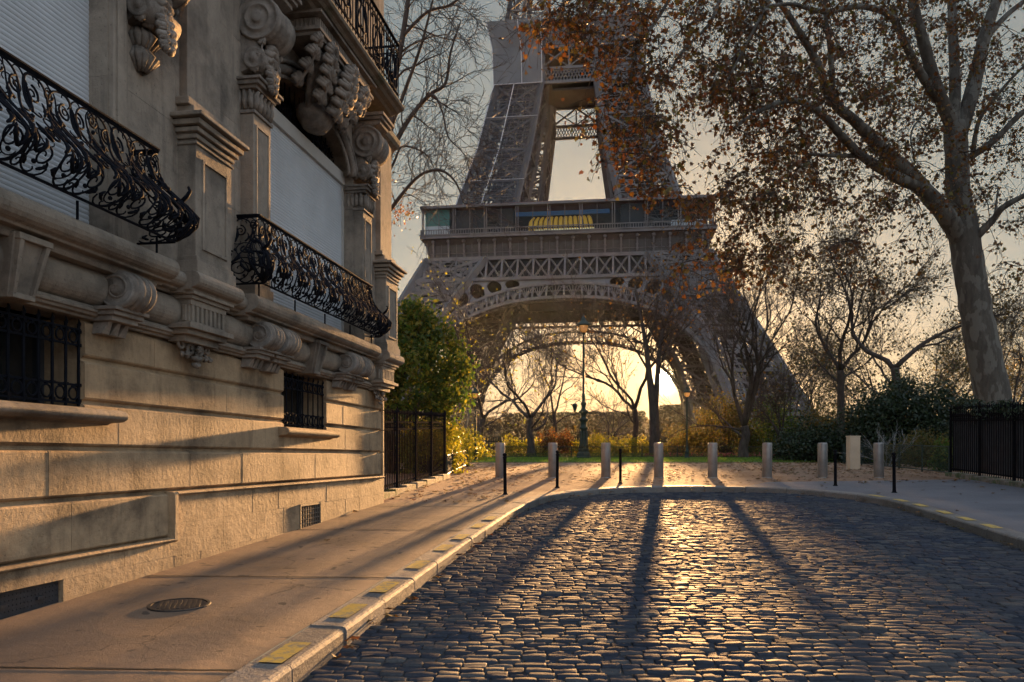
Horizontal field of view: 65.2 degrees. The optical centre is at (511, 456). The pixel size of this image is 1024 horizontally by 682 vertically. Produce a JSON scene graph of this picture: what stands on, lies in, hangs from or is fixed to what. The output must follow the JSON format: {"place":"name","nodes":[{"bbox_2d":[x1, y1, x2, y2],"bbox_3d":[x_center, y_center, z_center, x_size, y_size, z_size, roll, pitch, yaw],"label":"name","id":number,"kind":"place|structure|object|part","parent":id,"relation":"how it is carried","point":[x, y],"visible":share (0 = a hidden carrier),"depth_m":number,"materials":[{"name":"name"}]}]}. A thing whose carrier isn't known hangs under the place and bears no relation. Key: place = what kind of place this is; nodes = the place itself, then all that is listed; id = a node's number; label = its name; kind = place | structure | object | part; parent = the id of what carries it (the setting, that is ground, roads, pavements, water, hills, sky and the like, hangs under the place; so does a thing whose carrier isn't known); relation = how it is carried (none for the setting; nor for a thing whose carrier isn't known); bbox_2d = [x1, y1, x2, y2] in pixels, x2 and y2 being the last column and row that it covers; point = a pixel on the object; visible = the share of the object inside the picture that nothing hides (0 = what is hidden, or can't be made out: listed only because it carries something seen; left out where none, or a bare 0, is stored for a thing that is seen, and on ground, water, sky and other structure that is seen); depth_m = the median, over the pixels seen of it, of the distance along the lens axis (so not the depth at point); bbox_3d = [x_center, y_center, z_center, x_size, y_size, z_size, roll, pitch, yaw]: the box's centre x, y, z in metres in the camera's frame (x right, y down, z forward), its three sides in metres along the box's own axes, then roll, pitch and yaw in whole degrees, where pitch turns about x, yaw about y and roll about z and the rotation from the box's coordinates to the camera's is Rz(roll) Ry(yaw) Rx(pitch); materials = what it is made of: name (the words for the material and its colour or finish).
{"place":"outdoors","nodes":[
{"label":"outdoors","id":0,"kind":"place"},
{"bbox_2d":[0,491,553,681],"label":"pavement","id":1,"kind":"structure","parent":0,"point":[238,622],"depth_m":6.88,"materials":[{"name":"concrete"}]},
{"bbox_2d":[147,598,210,611],"bbox_3d":[-2.800,1.262,6.740,0.500,0.040,0.500,0,2,-17],"label":"manhole cover","id":2,"kind":"object","parent":1,"relation":"on","point":[177,604],"visible":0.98,"depth_m":6.71,"materials":[{"name":"metal"}]},
{"bbox_2d":[0,529,378,670],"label":"pavement seams","id":3,"kind":"object","parent":1,"relation":"on","point":[166,668],"visible":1,"depth_m":5.00,"materials":[{"name":"grey concrete"}]},
{"bbox_2d":[503,453,507,494],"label":"black bollard","id":4,"kind":"object","parent":1,"relation":"on","point":[504,475],"visible":0.94,"depth_m":17.37,"materials":[{"name":"metal"}]},
{"bbox_2d":[19,462,1022,681],"bbox_3d":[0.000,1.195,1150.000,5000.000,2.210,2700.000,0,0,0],"label":"ground","id":5,"kind":"structure","parent":0,"point":[544,485],"depth_m":23.41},
{"bbox_2d":[0,0,406,619],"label":"apartment building","id":6,"kind":"structure","parent":5,"relation":"on","point":[202,272],"depth_m":8.49,"materials":[{"name":"stone"}]},
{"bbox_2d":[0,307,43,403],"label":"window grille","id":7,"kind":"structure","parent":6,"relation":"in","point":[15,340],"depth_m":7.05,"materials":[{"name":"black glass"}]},
{"bbox_2d":[281,373,301,427],"bbox_3d":[-3.521,-0.870,12.094,0.060,0.900,1.560,0,0,9],"label":"window grille","id":8,"kind":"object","parent":6,"relation":"in","point":[283,393],"depth_m":12.62,"materials":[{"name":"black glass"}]},
{"bbox_2d":[379,406,449,498],"bbox_3d":[-2.346,-0.112,19.553,0.339,2.449,6.851,0,0,7],"label":"iron railing","id":9,"kind":"object","parent":5,"relation":"on","point":[432,476],"visible":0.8,"depth_m":19.33,"materials":[{"name":"black metal"}]},
{"bbox_2d":[386,415,476,473],"bbox_3d":[-2.788,-0.513,25.814,2.887,2.170,3.759,0,0,-30],"label":"yellow shrub","id":10,"kind":"object","parent":5,"relation":"on","point":[456,459],"visible":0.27,"depth_m":25.16,"materials":[{"name":"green plant"}]},
{"bbox_2d":[384,288,480,473],"bbox_3d":[-3.852,-2.197,24.927,5.507,5.711,6.112,0,0,30],"label":"green tree","id":11,"kind":"object","parent":5,"relation":"on","point":[421,344],"visible":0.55,"depth_m":24.09,"materials":[{"name":"green plant"}]},
{"bbox_2d":[400,420,477,465],"bbox_3d":[-2.905,-0.724,31.275,3.201,2.348,5.328,0,0,0],"label":"yellow shrub","id":12,"kind":"object","parent":5,"relation":"on","point":[463,449],"visible":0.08,"depth_m":31.34,"materials":[{"name":"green plant"}]},
{"bbox_2d":[446,450,466,473],"bbox_3d":[-1.815,0.203,26.800,0.050,0.907,7.444,0,0,1],"label":"fence","id":13,"kind":"object","parent":5,"relation":"on","point":[449,468],"visible":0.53,"depth_m":24.52,"materials":[{"name":"metal"}]},
{"bbox_2d":[380,0,549,466],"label":"bare tree","id":14,"kind":"object","parent":5,"relation":"on","point":[404,30],"visible":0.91,"depth_m":30.58,"materials":[{"name":"brown plant"}]},
{"bbox_2d":[461,419,495,452],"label":"clipped hedge","id":15,"kind":"object","parent":5,"relation":"on","point":[493,434],"visible":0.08,"depth_m":330.99,"materials":[{"name":"green plant"}]},
{"bbox_2d":[495,443,504,477],"bbox_3d":[-0.338,0.162,22.901,0.300,1.104,0.300,1,0,-44],"label":"grey bollard","id":16,"kind":"object","parent":5,"relation":"on","point":[500,449],"visible":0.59,"depth_m":22.78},
{"bbox_2d":[449,287,614,455],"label":"bare tree","id":17,"kind":"object","parent":5,"relation":"on","point":[529,416],"visible":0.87,"depth_m":45.73,"materials":[{"name":"brown plant"}]},
{"bbox_2d":[548,443,556,477],"bbox_3d":[1.168,0.162,22.898,0.300,1.104,0.300,-1,0,-36],"label":"grey bollard","id":18,"kind":"object","parent":5,"relation":"on","point":[552,448],"visible":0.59,"depth_m":22.78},
{"bbox_2d":[555,450,559,487],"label":"black bollard","id":19,"kind":"object","parent":5,"relation":"on","point":[557,468],"visible":0.94,"depth_m":19.23,"materials":[{"name":"metal"}]},
{"bbox_2d":[501,410,646,452],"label":"clipped hedge","id":20,"kind":"object","parent":5,"relation":"on","point":[591,423],"visible":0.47,"depth_m":331.62,"materials":[{"name":"green plant"}]},
{"bbox_2d":[393,0,818,456],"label":"lattice tower","id":21,"kind":"structure","parent":5,"relation":"on","point":[592,233],"depth_m":200.96,"materials":[{"name":"metal"}]},
{"bbox_2d":[601,443,610,477],"bbox_3d":[2.685,0.162,22.904,0.300,1.104,0.300,0,-1,-13],"label":"grey bollard","id":22,"kind":"object","parent":5,"relation":"on","point":[605,460],"visible":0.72,"depth_m":22.79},
{"bbox_2d":[618,449,622,483],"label":"black bollard","id":23,"kind":"object","parent":5,"relation":"on","point":[620,465],"visible":0.88,"depth_m":20.62,"materials":[{"name":"metal"}]},
{"bbox_2d":[219,485,1023,681],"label":"kerb","id":24,"kind":"structure","parent":5,"relation":"on","point":[326,635],"depth_m":8.78,"materials":[{"name":"stone"}]},
{"bbox_2d":[258,495,1001,662],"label":"kerb markings","id":25,"kind":"object","parent":24,"relation":"on","point":[284,652],"visible":1,"depth_m":6.65,"materials":[{"name":"yellow paint"}]},
{"bbox_2d":[465,446,795,456],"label":"fence","id":26,"kind":"object","parent":5,"relation":"on","point":[626,452],"visible":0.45,"depth_m":44.50,"materials":[{"name":"green paint"}]},
{"bbox_2d":[653,443,663,477],"bbox_3d":[4.195,0.162,22.898,0.300,1.104,0.300,-1,0,-31],"label":"grey bollard","id":27,"kind":"object","parent":5,"relation":"on","point":[658,461],"visible":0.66,"depth_m":22.78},
{"bbox_2d":[658,403,688,450],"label":"clipped hedge","id":28,"kind":"object","parent":5,"relation":"on","point":[674,418],"visible":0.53,"depth_m":331.11,"materials":[{"name":"green plant"}]},
{"bbox_2d":[418,412,936,452],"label":"woods","id":29,"kind":"object","parent":5,"relation":"on","point":[501,430],"visible":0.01,"depth_m":396.91,"materials":[{"name":"plant"}]},
{"bbox_2d":[707,443,717,477],"bbox_3d":[5.739,0.162,22.903,0.300,1.104,0.300,1,0,-43],"label":"grey bollard","id":30,"kind":"object","parent":5,"relation":"on","point":[712,460],"visible":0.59,"depth_m":22.78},
{"bbox_2d":[626,171,863,449],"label":"bare tree","id":31,"kind":"object","parent":5,"relation":"on","point":[765,329],"visible":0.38,"depth_m":60.17,"materials":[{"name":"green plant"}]},
{"bbox_2d":[499,0,1023,410],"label":"plane tree","id":32,"kind":"object","parent":5,"relation":"on","point":[954,213],"visible":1,"depth_m":21.95,"materials":[{"name":"brown plant"}]},
{"bbox_2d":[762,443,772,477],"bbox_3d":[7.302,0.162,22.901,0.300,1.104,0.300,0,0,34],"label":"grey bollard","id":33,"kind":"object","parent":5,"relation":"on","point":[766,460],"visible":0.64,"depth_m":22.78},
{"bbox_2d":[715,278,878,426],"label":"autumn tree","id":34,"kind":"object","parent":5,"relation":"on","point":[802,361],"visible":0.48,"depth_m":69.83,"materials":[{"name":"brown plant"}]},
{"bbox_2d":[749,406,868,462],"bbox_3d":[14.098,-1.013,37.506,4.540,2.695,4.600,0,0,-30],"label":"evergreen shrub","id":35,"kind":"object","parent":5,"relation":"on","point":[799,445],"visible":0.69,"depth_m":36.83,"materials":[{"name":"green plant"}]},
{"bbox_2d":[817,443,827,477],"bbox_3d":[8.885,0.162,22.900,0.300,1.104,0.300,0,0,24],"label":"grey bollard","id":36,"kind":"object","parent":5,"relation":"on","point":[822,460],"visible":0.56,"depth_m":22.79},
{"bbox_2d":[840,444,844,462],"bbox_3d":[15.900,-0.175,39.100,0.057,1.106,10.416,0,0,19],"label":"fence","id":37,"kind":"object","parent":5,"relation":"on","point":[842,451],"visible":0.25,"depth_m":34.75,"materials":[{"name":"metal"}]},
{"bbox_2d":[773,318,913,423],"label":"autumn tree","id":38,"kind":"object","parent":5,"relation":"on","point":[803,385],"visible":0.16,"depth_m":79.99,"materials":[{"name":"brown plant"}]},
{"bbox_2d":[846,436,860,469],"bbox_3d":[11.850,-0.119,27.800,0.410,1.175,0.290,0,0,-6],"label":"utility cabinet","id":39,"kind":"object","parent":5,"relation":"on","point":[852,452],"visible":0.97,"depth_m":27.67,"materials":[{"name":"grey metal"}]},
{"bbox_3d":[11.864,-0.112,27.664,0.320,0.960,0.017,0,0,-6],"label":"door","id":40,"kind":"part","parent":39,"relation":"part of","materials":[{"name":"beige paint"}]},
{"bbox_2d":[781,306,940,418],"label":"autumn tree","id":41,"kind":"object","parent":5,"relation":"on","point":[851,376],"visible":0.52,"depth_m":66.41,"materials":[{"name":"brown plant"}]},
{"bbox_2d":[839,424,917,466],"bbox_3d":[14.215,-0.486,30.670,2.679,1.815,2.016,0,0,-19],"label":"silvery shrub","id":42,"kind":"object","parent":5,"relation":"on","point":[887,447],"visible":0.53,"depth_m":30.28,"materials":[{"name":"green plant"}]},
{"bbox_2d":[873,443,884,477],"bbox_3d":[10.493,0.162,22.903,0.300,1.104,0.300,-1,0,-10],"label":"grey bollard","id":43,"kind":"object","parent":5,"relation":"on","point":[878,452],"visible":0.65,"depth_m":22.80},
{"bbox_2d":[818,293,969,428],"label":"autumn tree","id":44,"kind":"object","parent":5,"relation":"on","point":[938,352],"visible":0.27,"depth_m":72.23,"materials":[{"name":"brown plant"}]},
{"bbox_2d":[830,364,971,463],"bbox_3d":[17.540,-1.891,35.569,6.688,4.556,5.547,0,0,0],"label":"evergreen shrub","id":45,"kind":"object","parent":5,"relation":"on","point":[890,412],"visible":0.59,"depth_m":34.41,"materials":[{"name":"green plant"}]},
{"bbox_2d":[860,443,948,472],"bbox_3d":[13.650,0.031,29.000,0.050,1.178,10.104,0,0,6],"label":"fence","id":46,"kind":"object","parent":5,"relation":"on","point":[921,457],"visible":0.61,"depth_m":26.71,"materials":[{"name":"grey metal"}]},
{"bbox_2d":[861,424,952,466],"bbox_3d":[15.901,-0.436,31.055,4.536,1.791,3.529,0,0,0],"label":"flowering shrub","id":47,"kind":"object","parent":5,"relation":"on","point":[924,439],"visible":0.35,"depth_m":30.59,"materials":[{"name":"green plant"}]},
{"bbox_2d":[925,433,967,471],"bbox_3d":[15.084,-0.127,26.588,2.350,1.360,2.065,0,0,0],"label":"flowering shrub","id":48,"kind":"object","parent":5,"relation":"on","point":[945,455],"visible":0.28,"depth_m":26.75,"materials":[{"name":"green plant"}]},
{"bbox_2d":[917,338,1023,411],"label":"autumn tree","id":49,"kind":"object","parent":5,"relation":"on","point":[959,375],"visible":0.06,"depth_m":85.64,"materials":[{"name":"brown plant"}]},
{"bbox_2d":[998,328,1023,403],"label":"autumn tree","id":50,"kind":"object","parent":5,"relation":"on","point":[1015,367],"visible":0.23,"depth_m":75.84,"materials":[{"name":"brown plant"}]},
{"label":"flower bed","id":51,"kind":"structure","parent":5,"relation":"on","visible":0},
{"bbox_2d":[459,432,487,455],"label":"garden shrub","id":52,"kind":"object","parent":51,"relation":"on","point":[476,441],"visible":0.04,"depth_m":47.06,"materials":[{"name":"yellow plant"}]},
{"bbox_2d":[402,242,575,452],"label":"bare tree","id":53,"kind":"object","parent":51,"relation":"on","point":[483,418],"visible":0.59,"depth_m":47.88,"materials":[{"name":"brown plant"}]},
{"bbox_2d":[486,433,547,455],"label":"garden shrub","id":54,"kind":"object","parent":51,"relation":"on","point":[515,445],"visible":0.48,"depth_m":47.21,"materials":[{"name":"green plant"}]},
{"bbox_2d":[535,426,576,455],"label":"garden shrub","id":55,"kind":"object","parent":51,"relation":"on","point":[563,440],"visible":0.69,"depth_m":47.55,"materials":[{"name":"orange plant"}]},
{"bbox_2d":[499,280,623,442],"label":"bare tree","id":56,"kind":"object","parent":51,"relation":"on","point":[555,422],"visible":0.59,"depth_m":51.48,"materials":[{"name":"brown plant"}]},
{"bbox_2d":[562,429,626,455],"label":"garden shrub","id":57,"kind":"object","parent":51,"relation":"on","point":[594,448],"visible":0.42,"depth_m":47.25,"materials":[{"name":"green plant"}]},
{"bbox_2d":[483,436,736,455],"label":"paling fence","id":58,"kind":"object","parent":51,"relation":"on","point":[493,441],"visible":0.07,"depth_m":49.99,"materials":[{"name":"green paint"}]},
{"bbox_2d":[579,379,647,442],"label":"bare tree","id":59,"kind":"object","parent":51,"relation":"on","point":[618,422],"visible":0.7,"depth_m":59.78,"materials":[{"name":"plant"}]},
{"bbox_2d":[478,452,761,457],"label":"bed plants","id":60,"kind":"object","parent":51,"relation":"on","point":[640,454],"visible":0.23,"depth_m":45.27,"materials":[{"name":"green plant"}]},
{"bbox_2d":[507,243,746,454],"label":"bare tree","id":61,"kind":"object","parent":51,"relation":"on","point":[633,408],"visible":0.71,"depth_m":48.65,"materials":[{"name":"brown plant"}]},
{"bbox_2d":[612,434,673,455],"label":"garden shrub","id":62,"kind":"object","parent":51,"relation":"on","point":[636,448],"visible":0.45,"depth_m":47.62,"materials":[{"name":"green plant"}]},
{"bbox_2d":[558,224,732,455],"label":"bare tree","id":63,"kind":"object","parent":51,"relation":"on","point":[654,430],"visible":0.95,"depth_m":45.87,"materials":[{"name":"brown plant"}]},
{"bbox_2d":[660,417,708,455],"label":"garden shrub","id":64,"kind":"object","parent":51,"relation":"on","point":[681,443],"visible":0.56,"depth_m":47.61,"materials":[{"name":"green plant"}]},
{"bbox_2d":[644,452,779,455],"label":"flowers","id":65,"kind":"object","parent":51,"relation":"on","point":[705,453],"visible":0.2,"depth_m":45.11,"materials":[{"name":"pink plant"}]},
{"bbox_2d":[682,381,767,455],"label":"garden shrub","id":66,"kind":"object","parent":51,"relation":"on","point":[725,440],"visible":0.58,"depth_m":47.33,"materials":[{"name":"green plant"}]},
{"bbox_2d":[732,388,809,455],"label":"garden shrub","id":67,"kind":"object","parent":51,"relation":"on","point":[769,433],"visible":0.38,"depth_m":47.74,"materials":[{"name":"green plant"}]},
{"bbox_2d":[739,362,811,448],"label":"bare tree","id":68,"kind":"object","parent":51,"relation":"on","point":[778,400],"visible":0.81,"depth_m":45.13,"materials":[{"name":"brown plant"}]},
{"bbox_2d":[786,392,853,451],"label":"garden shrub","id":69,"kind":"object","parent":51,"relation":"on","point":[821,420],"visible":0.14,"depth_m":47.40,"materials":[{"name":"green plant"}]},
{"bbox_2d":[882,298,1022,401],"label":"autumn tree","id":70,"kind":"object","parent":51,"relation":"on","point":[967,378],"visible":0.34,"depth_m":59.19,"materials":[{"name":"brown plant"}]},
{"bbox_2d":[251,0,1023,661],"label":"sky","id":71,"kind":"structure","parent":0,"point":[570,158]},
{"bbox_2d":[302,492,1023,681],"bbox_3d":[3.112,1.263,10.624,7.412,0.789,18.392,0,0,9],"label":"cobbled road","id":72,"kind":"structure","parent":0,"point":[840,543],"depth_m":7.51,"materials":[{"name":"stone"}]},
{"bbox_2d":[325,461,1012,658],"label":"fallen leaves","id":73,"kind":"object","parent":72,"relation":"on","point":[352,638],"visible":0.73,"depth_m":23.14,"materials":[{"name":"brown plant"}]},
{"bbox_2d":[469,456,884,461],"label":"lawn","id":74,"kind":"structure","parent":0,"point":[647,460],"depth_m":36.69,"materials":[{"name":"green plant"}]},
{"bbox_2d":[426,416,495,460],"bbox_3d":[-2.870,-0.868,39.200,4.213,2.326,6.179,0,0,0],"label":"yellow shrub","id":75,"kind":"object","parent":74,"relation":"on","point":[468,436],"visible":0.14,"depth_m":38.04,"materials":[{"name":"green plant"}]},
{"bbox_2d":[471,386,479,459],"bbox_3d":[-1.742,-1.556,38.000,0.471,3.600,0.471,0,0,0],"label":"street lamp","id":76,"kind":"object","parent":74,"relation":"on","point":[475,390],"visible":0.77,"depth_m":37.95,"materials":[{"name":"black metal"}]},
{"bbox_2d":[572,314,590,458],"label":"candelabra lamp","id":77,"kind":"object","parent":74,"relation":"on","point":[583,324],"visible":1,"depth_m":42.37,"materials":[{"name":"metal"}]},
{"bbox_2d":[683,387,690,457],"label":"street lamp","id":78,"kind":"object","parent":74,"relation":"on","point":[686,391],"visible":0.96,"depth_m":42.46,"materials":[{"name":"black metal"}]},
{"bbox_2d":[633,213,824,457],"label":"bare tree","id":79,"kind":"object","parent":74,"relation":"on","point":[744,417],"visible":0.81,"depth_m":42.44,"materials":[{"name":"brown plant"}]},
{"bbox_2d":[759,169,986,436],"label":"autumn tree","id":80,"kind":"object","parent":74,"relation":"on","point":[840,368],"visible":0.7,"depth_m":40.06,"materials":[{"name":"brown plant"}]},
{"bbox_2d":[772,161,1023,436],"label":"autumn tree","id":81,"kind":"object","parent":74,"relation":"on","point":[907,356],"visible":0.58,"depth_m":39.43,"materials":[{"name":"brown plant"}]},
{"bbox_2d":[988,274,1023,402],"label":"bare tree","id":82,"kind":"object","parent":74,"relation":"on","point":[1016,332],"visible":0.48,"depth_m":40.17,"materials":[{"name":"brown plant"}]},
{"bbox_2d":[749,479,1023,532],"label":"pavement","id":83,"kind":"structure","parent":0,"point":[992,503],"depth_m":17.35,"materials":[{"name":"grey concrete"}]},
{"bbox_2d":[833,450,837,485],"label":"black bollard","id":84,"kind":"object","parent":83,"relation":"on","point":[835,467],"visible":0.91,"depth_m":19.76,"materials":[{"name":"metal"}]},
{"bbox_2d":[891,452,896,492],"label":"black bollard","id":85,"kind":"object","parent":83,"relation":"on","point":[893,472],"visible":0.96,"depth_m":17.80,"materials":[{"name":"metal"}]},
{"bbox_2d":[945,399,1023,487],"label":"iron railing","id":86,"kind":"object","parent":83,"relation":"on","point":[991,445],"visible":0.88,"depth_m":21.28,"materials":[{"name":"black metal"}]},
{"bbox_2d":[944,391,1023,424],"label":"creeper","id":87,"kind":"object","parent":86,"relation":"attached to","point":[964,402],"visible":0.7,"depth_m":21.77,"materials":[{"name":"green plant"}]}
]}

